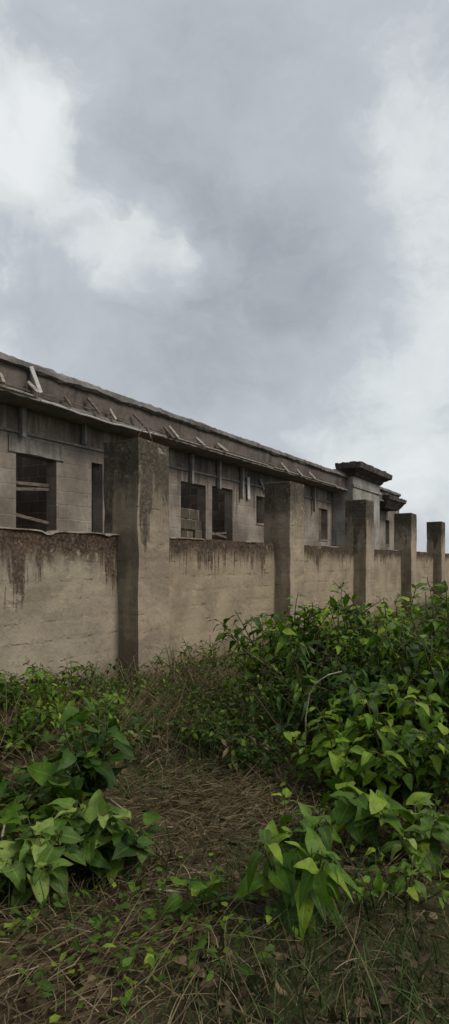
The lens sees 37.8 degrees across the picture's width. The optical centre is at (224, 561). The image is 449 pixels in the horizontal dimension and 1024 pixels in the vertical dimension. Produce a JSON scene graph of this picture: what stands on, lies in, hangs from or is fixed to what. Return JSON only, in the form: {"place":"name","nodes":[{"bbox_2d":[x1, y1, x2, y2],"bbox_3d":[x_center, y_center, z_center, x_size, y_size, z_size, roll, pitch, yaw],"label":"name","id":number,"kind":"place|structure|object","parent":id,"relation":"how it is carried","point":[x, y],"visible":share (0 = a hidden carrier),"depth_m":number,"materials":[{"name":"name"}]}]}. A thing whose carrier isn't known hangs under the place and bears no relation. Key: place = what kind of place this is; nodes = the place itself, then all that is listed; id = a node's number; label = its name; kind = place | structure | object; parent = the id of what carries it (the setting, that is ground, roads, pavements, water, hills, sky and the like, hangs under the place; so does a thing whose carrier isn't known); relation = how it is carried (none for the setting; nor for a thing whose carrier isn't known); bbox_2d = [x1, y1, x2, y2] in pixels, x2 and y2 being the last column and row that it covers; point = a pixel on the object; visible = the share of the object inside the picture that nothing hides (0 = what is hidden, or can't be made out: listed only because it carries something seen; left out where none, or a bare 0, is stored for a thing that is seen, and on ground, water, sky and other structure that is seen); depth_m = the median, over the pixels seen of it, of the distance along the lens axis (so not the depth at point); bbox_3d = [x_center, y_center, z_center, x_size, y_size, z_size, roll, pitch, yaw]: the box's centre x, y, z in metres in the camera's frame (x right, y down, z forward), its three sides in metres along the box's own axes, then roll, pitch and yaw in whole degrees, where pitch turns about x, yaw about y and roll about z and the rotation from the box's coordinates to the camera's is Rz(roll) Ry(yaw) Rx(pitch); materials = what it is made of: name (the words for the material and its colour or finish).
{"place":"outdoors","nodes":[
{"label":"outdoors","id":0,"kind":"place"},
{"bbox_2d":[0,599,448,1023],"bbox_3d":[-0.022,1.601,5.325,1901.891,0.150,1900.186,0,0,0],"label":"ground","id":1,"kind":"structure","parent":0,"point":[435,906],"depth_m":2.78,"materials":[{"name":"brown plant"}]},
{"bbox_2d":[0,824,5,840],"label":"stick","id":2,"kind":"object","parent":1,"relation":"on","point":[3,831],"visible":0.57,"depth_m":3.36,"materials":[{"name":"grey wood"}]},
{"bbox_2d":[0,669,46,719],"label":"weed","id":3,"kind":"object","parent":1,"relation":"on","point":[3,692],"visible":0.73,"depth_m":6.51,"materials":[{"name":"green plant"}]},
{"bbox_2d":[0,698,58,754],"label":"weed","id":4,"kind":"object","parent":1,"relation":"on","point":[27,718],"visible":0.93,"depth_m":5.47,"materials":[{"name":"green plant"}]},
{"bbox_2d":[0,660,67,721],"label":"weed","id":5,"kind":"object","parent":1,"relation":"on","point":[35,679],"visible":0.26,"depth_m":7.01,"materials":[{"name":"green plant"}]},
{"bbox_2d":[0,828,72,917],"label":"broad leaf plant","id":6,"kind":"object","parent":1,"relation":"on","point":[20,871],"visible":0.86,"depth_m":3.00,"materials":[{"name":"green plant"}]},
{"bbox_2d":[0,760,87,812],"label":"weed","id":7,"kind":"object","parent":1,"relation":"on","point":[35,802],"visible":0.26,"depth_m":4.16,"materials":[{"name":"green plant"}]},
{"bbox_2d":[0,762,106,846],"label":"broad leaf plant","id":8,"kind":"object","parent":1,"relation":"on","point":[41,773],"visible":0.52,"depth_m":3.60,"materials":[{"name":"green plant"}]},
{"bbox_2d":[12,659,107,730],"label":"weed","id":9,"kind":"object","parent":1,"relation":"on","point":[55,698],"visible":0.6,"depth_m":6.23,"materials":[{"name":"green plant"}]},
{"bbox_2d":[8,741,119,783],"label":"weed","id":10,"kind":"object","parent":1,"relation":"on","point":[45,759],"visible":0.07,"depth_m":4.67,"materials":[{"name":"green plant"}]},
{"bbox_2d":[3,789,159,903],"bbox_3d":[-0.740,1.424,3.258,0.708,0.533,0.619,0,0,41],"label":"broad leaf plant","id":11,"kind":"object","parent":1,"relation":"on","point":[45,850],"visible":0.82,"depth_m":3.19,"materials":[{"name":"green plant"}]},
{"bbox_2d":[44,657,120,706],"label":"weed","id":12,"kind":"object","parent":1,"relation":"on","point":[80,682],"visible":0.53,"depth_m":7.15,"materials":[{"name":"green plant"}]},
{"bbox_2d":[45,691,131,740],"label":"weed","id":13,"kind":"object","parent":1,"relation":"on","point":[113,699],"visible":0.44,"depth_m":5.91,"materials":[{"name":"green plant"}]},
{"bbox_2d":[35,695,145,818],"bbox_3d":[-0.821,1.242,3.969,0.551,0.751,0.706,0,0,32],"label":"broad leaf plant","id":14,"kind":"object","parent":1,"relation":"on","point":[84,760],"visible":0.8,"depth_m":3.93,"materials":[{"name":"green plant"}]},
{"bbox_2d":[78,691,132,717],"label":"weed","id":15,"kind":"object","parent":1,"relation":"on","point":[86,705],"visible":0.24,"depth_m":6.28,"materials":[{"name":"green plant"}]},
{"bbox_2d":[70,667,145,706],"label":"weed","id":16,"kind":"object","parent":1,"relation":"on","point":[114,686],"visible":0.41,"depth_m":6.92,"materials":[{"name":"green plant"}]},
{"bbox_2d":[61,802,163,888],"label":"broad leaf plant","id":17,"kind":"object","parent":1,"relation":"on","point":[120,842],"visible":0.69,"depth_m":3.21,"materials":[{"name":"green plant"}]},
{"bbox_2d":[109,799,130,822],"bbox_3d":[-0.628,1.500,3.915,0.150,0.151,0.030,0,0,21],"label":"stick","id":18,"kind":"object","parent":1,"relation":"on","point":[115,803],"visible":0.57,"depth_m":3.92,"materials":[{"name":"grey wood"}]},
{"bbox_2d":[99,663,151,704],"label":"weed","id":19,"kind":"object","parent":1,"relation":"on","point":[123,683],"visible":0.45,"depth_m":7.18,"materials":[{"name":"green plant"}]},
{"bbox_2d":[84,704,167,755],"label":"weed","id":20,"kind":"object","parent":1,"relation":"on","point":[139,726],"visible":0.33,"depth_m":5.54,"materials":[{"name":"green plant"}]},
{"bbox_2d":[113,657,165,698],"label":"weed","id":21,"kind":"object","parent":1,"relation":"on","point":[150,670],"visible":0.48,"depth_m":7.61,"materials":[{"name":"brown plant"}]},
{"bbox_2d":[101,701,182,747],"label":"weed","id":22,"kind":"object","parent":1,"relation":"on","point":[111,711],"visible":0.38,"depth_m":5.74,"materials":[{"name":"green plant"}]},
{"bbox_2d":[136,666,163,699],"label":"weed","id":23,"kind":"object","parent":1,"relation":"on","point":[152,673],"visible":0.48,"depth_m":7.55,"materials":[{"name":"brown plant"}]},
{"bbox_2d":[127,887,180,894],"bbox_3d":[-0.331,1.554,3.095,0.262,0.032,0.025,0,0,-5],"label":"stick","id":24,"kind":"object","parent":1,"relation":"on","point":[148,889],"visible":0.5,"depth_m":3.09,"materials":[{"name":"wood"}]},
{"bbox_2d":[128,722,189,766],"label":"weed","id":25,"kind":"object","parent":1,"relation":"on","point":[158,736],"visible":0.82,"depth_m":5.19,"materials":[{"name":"brown plant"}]},
{"bbox_2d":[140,673,196,704],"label":"weed","id":26,"kind":"object","parent":1,"relation":"on","point":[162,678],"visible":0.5,"depth_m":7.36,"materials":[{"name":"green plant"}]},
{"bbox_2d":[148,641,216,686],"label":"weed","id":27,"kind":"object","parent":1,"relation":"on","point":[180,663],"visible":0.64,"depth_m":8.29,"materials":[{"name":"green plant"}]},
{"bbox_2d":[168,647,201,686],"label":"weed","id":28,"kind":"object","parent":1,"relation":"on","point":[195,671],"visible":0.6,"depth_m":7.92,"materials":[{"name":"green plant"}]},
{"bbox_2d":[140,696,231,753],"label":"weed","id":29,"kind":"object","parent":1,"relation":"on","point":[157,711],"visible":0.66,"depth_m":5.69,"materials":[{"name":"green plant"}]},
{"bbox_2d":[163,672,224,713],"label":"weed","id":30,"kind":"object","parent":1,"relation":"on","point":[188,684],"visible":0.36,"depth_m":6.91,"materials":[{"name":"green plant"}]},
{"bbox_2d":[161,871,229,930],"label":"broad leaf plant","id":31,"kind":"object","parent":1,"relation":"on","point":[196,886],"visible":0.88,"depth_m":2.83,"materials":[{"name":"green plant"}]},
{"bbox_2d":[170,635,235,685],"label":"weed","id":32,"kind":"object","parent":1,"relation":"on","point":[215,652],"visible":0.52,"depth_m":8.55,"materials":[{"name":"green plant"}]},
{"bbox_2d":[0,352,406,549],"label":"bungalow","id":33,"kind":"object","parent":1,"relation":"on","point":[57,430],"visible":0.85,"depth_m":12.92,"materials":[{"name":"concrete"}]},
{"bbox_2d":[8,435,64,524],"bbox_3d":[-3.081,-1.292,10.583,0.222,1.335,1.202,0,0,29],"label":"window","id":34,"kind":"structure","parent":33,"relation":"in","point":[18,444],"depth_m":10.56,"materials":[{"name":"grey concrete"}]},
{"bbox_2d":[181,508,201,538],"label":"concrete blocks","id":35,"kind":"structure","parent":33,"relation":"in","point":[190,518],"depth_m":14.81,"materials":[{"name":"grey concrete"}]},
{"bbox_2d":[212,532,226,538],"bbox_3d":[-0.181,-0.667,15.913,0.030,0.169,1.008,0,0,28],"label":"window","id":36,"kind":"structure","parent":33,"relation":"in","point":[219,533],"depth_m":16.04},
{"bbox_2d":[176,658,230,710],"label":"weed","id":37,"kind":"object","parent":1,"relation":"on","point":[216,683],"visible":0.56,"depth_m":6.90,"materials":[{"name":"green plant"}]},
{"bbox_2d":[167,701,262,766],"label":"weed","id":38,"kind":"object","parent":1,"relation":"on","point":[237,722],"visible":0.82,"depth_m":5.25,"materials":[{"name":"green plant"}]},
{"bbox_2d":[178,678,262,729],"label":"weed","id":39,"kind":"object","parent":1,"relation":"on","point":[216,703],"visible":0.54,"depth_m":6.33,"materials":[{"name":"green plant"}]},
{"bbox_2d":[0,430,448,702],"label":"boundary wall","id":40,"kind":"structure","parent":1,"relation":"on","point":[134,579],"depth_m":9.02,"materials":[{"name":"concrete"}]},
{"bbox_2d":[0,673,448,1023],"bbox_3d":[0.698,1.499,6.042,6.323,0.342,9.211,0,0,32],"label":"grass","id":41,"kind":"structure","parent":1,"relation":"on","point":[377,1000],"depth_m":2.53,"materials":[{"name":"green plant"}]},
{"bbox_2d":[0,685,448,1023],"bbox_3d":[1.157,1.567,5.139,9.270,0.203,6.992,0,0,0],"label":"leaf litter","id":42,"kind":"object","parent":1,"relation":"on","point":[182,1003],"visible":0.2,"depth_m":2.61,"materials":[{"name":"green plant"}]},
{"bbox_2d":[0,667,448,1023],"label":"ground cover","id":43,"kind":"object","parent":1,"relation":"on","point":[46,984],"visible":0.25,"depth_m":2.67,"materials":[{"name":"green plant"}]},
{"bbox_2d":[192,637,266,706],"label":"leafy bush","id":44,"kind":"object","parent":1,"relation":"on","point":[236,666],"visible":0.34,"depth_m":7.40,"materials":[{"name":"green plant"}]},
{"bbox_2d":[210,729,276,771],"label":"weed","id":45,"kind":"object","parent":1,"relation":"on","point":[228,747],"visible":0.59,"depth_m":4.97,"materials":[{"name":"green plant"}]},
{"bbox_2d":[198,720,293,776],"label":"weed","id":46,"kind":"object","parent":1,"relation":"on","point":[248,747],"visible":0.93,"depth_m":4.91,"materials":[{"name":"green plant"}]},
{"bbox_2d":[229,652,279,727],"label":"weed","id":47,"kind":"object","parent":1,"relation":"on","point":[256,684],"visible":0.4,"depth_m":6.35,"materials":[{"name":"green plant"}]},
{"bbox_2d":[228,617,303,674],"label":"weed","id":48,"kind":"object","parent":1,"relation":"on","point":[256,643],"visible":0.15,"depth_m":8.84,"materials":[{"name":"green plant"}]},
{"bbox_2d":[207,592,351,725],"bbox_3d":[0.654,0.952,6.504,1.385,1.310,1.447,0,0,-21],"label":"leafy bush","id":49,"kind":"object","parent":1,"relation":"on","point":[287,632],"visible":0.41,"depth_m":6.45,"materials":[{"name":"green plant"}]},
{"bbox_2d":[224,648,334,743],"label":"leafy bush","id":50,"kind":"object","parent":1,"relation":"on","point":[264,698],"visible":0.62,"depth_m":5.78,"materials":[{"name":"green plant"}]},
{"bbox_2d":[271,788,291,827],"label":"broad leaf plant","id":51,"kind":"object","parent":1,"relation":"on","point":[286,792],"visible":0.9,"depth_m":3.93,"materials":[{"name":"green plant"}]},
{"bbox_2d":[239,625,348,728],"bbox_3d":[0.766,1.075,6.017,1.149,1.050,0.620,0,0,-39],"label":"weed","id":52,"kind":"object","parent":1,"relation":"on","point":[323,655],"visible":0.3,"depth_m":6.03,"materials":[{"name":"green plant"}]},
{"bbox_2d":[233,811,363,942],"bbox_3d":[0.347,1.367,2.862,0.505,0.469,0.520,0,0,30],"label":"broad leaf plant","id":53,"kind":"object","parent":1,"relation":"on","point":[305,876],"visible":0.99,"depth_m":2.78,"materials":[{"name":"green plant"}]},
{"bbox_2d":[291,801,330,830],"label":"broad leaf plant","id":54,"kind":"object","parent":1,"relation":"on","point":[305,810],"visible":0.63,"depth_m":3.77,"materials":[{"name":"green plant"}]},
{"bbox_2d":[305,671,341,780],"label":"bent stalk","id":55,"kind":"object","parent":1,"relation":"on","point":[308,704],"visible":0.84,"depth_m":4.75,"materials":[{"name":"plant"}]},
{"bbox_2d":[256,582,392,719],"bbox_3d":[1.204,0.893,6.388,1.564,1.380,1.941,0,0,-43],"label":"leafy bush","id":56,"kind":"object","parent":1,"relation":"on","point":[357,630],"visible":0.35,"depth_m":6.35,"materials":[{"name":"green plant"}]},
{"bbox_2d":[261,637,426,760],"bbox_3d":[0.927,1.151,5.427,1.256,0.983,1.459,0,0,0],"label":"leafy bush","id":57,"kind":"object","parent":1,"relation":"on","point":[361,672],"visible":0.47,"depth_m":5.38,"materials":[{"name":"green plant"}]},
{"bbox_2d":[281,690,429,793],"bbox_3d":[0.870,1.234,4.447,0.775,0.695,1.039,0,0,-43],"label":"leafy bush","id":58,"kind":"object","parent":1,"relation":"on","point":[333,761],"visible":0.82,"depth_m":4.32,"materials":[{"name":"green plant"}]},
{"bbox_2d":[299,584,448,707],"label":"leafy bush","id":59,"kind":"object","parent":1,"relation":"on","point":[350,630],"visible":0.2,"depth_m":6.06,"materials":[{"name":"green plant"}]},
{"bbox_2d":[302,616,448,746],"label":"leafy bush","id":60,"kind":"object","parent":1,"relation":"on","point":[374,691],"visible":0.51,"depth_m":5.04,"materials":[{"name":"green plant"}]},
{"bbox_2d":[314,699,448,799],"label":"leafy bush","id":61,"kind":"object","parent":1,"relation":"on","point":[435,760],"visible":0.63,"depth_m":4.36,"materials":[{"name":"green plant"}]},
{"bbox_2d":[320,779,448,876],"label":"broad leaf plant","id":62,"kind":"object","parent":1,"relation":"on","point":[355,811],"visible":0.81,"depth_m":3.54,"materials":[{"name":"green plant"}]},
{"bbox_2d":[331,577,448,712],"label":"leafy bush","id":63,"kind":"object","parent":1,"relation":"on","point":[430,622],"visible":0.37,"depth_m":5.88,"materials":[{"name":"green plant"}]},
{"bbox_2d":[340,847,448,912],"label":"broad leaf plant","id":64,"kind":"object","parent":1,"relation":"on","point":[405,867],"visible":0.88,"depth_m":2.98,"materials":[{"name":"green plant"}]},
{"bbox_2d":[363,715,448,809],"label":"leafy bush","id":65,"kind":"object","parent":1,"relation":"on","point":[436,786],"visible":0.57,"depth_m":4.13,"materials":[{"name":"green plant"}]},
{"bbox_2d":[375,617,448,767],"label":"leafy bush","id":66,"kind":"object","parent":1,"relation":"on","point":[410,700],"visible":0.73,"depth_m":4.83,"materials":[{"name":"green plant"}]},
{"bbox_2d":[376,797,448,881],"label":"broad leaf plant","id":67,"kind":"object","parent":1,"relation":"on","point":[424,826],"visible":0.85,"depth_m":3.46,"materials":[{"name":"green plant"}]},
{"bbox_2d":[0,0,448,552],"label":"sky","id":68,"kind":"structure","parent":0,"point":[229,216],"materials":[{"name":"grey"}]}
]}

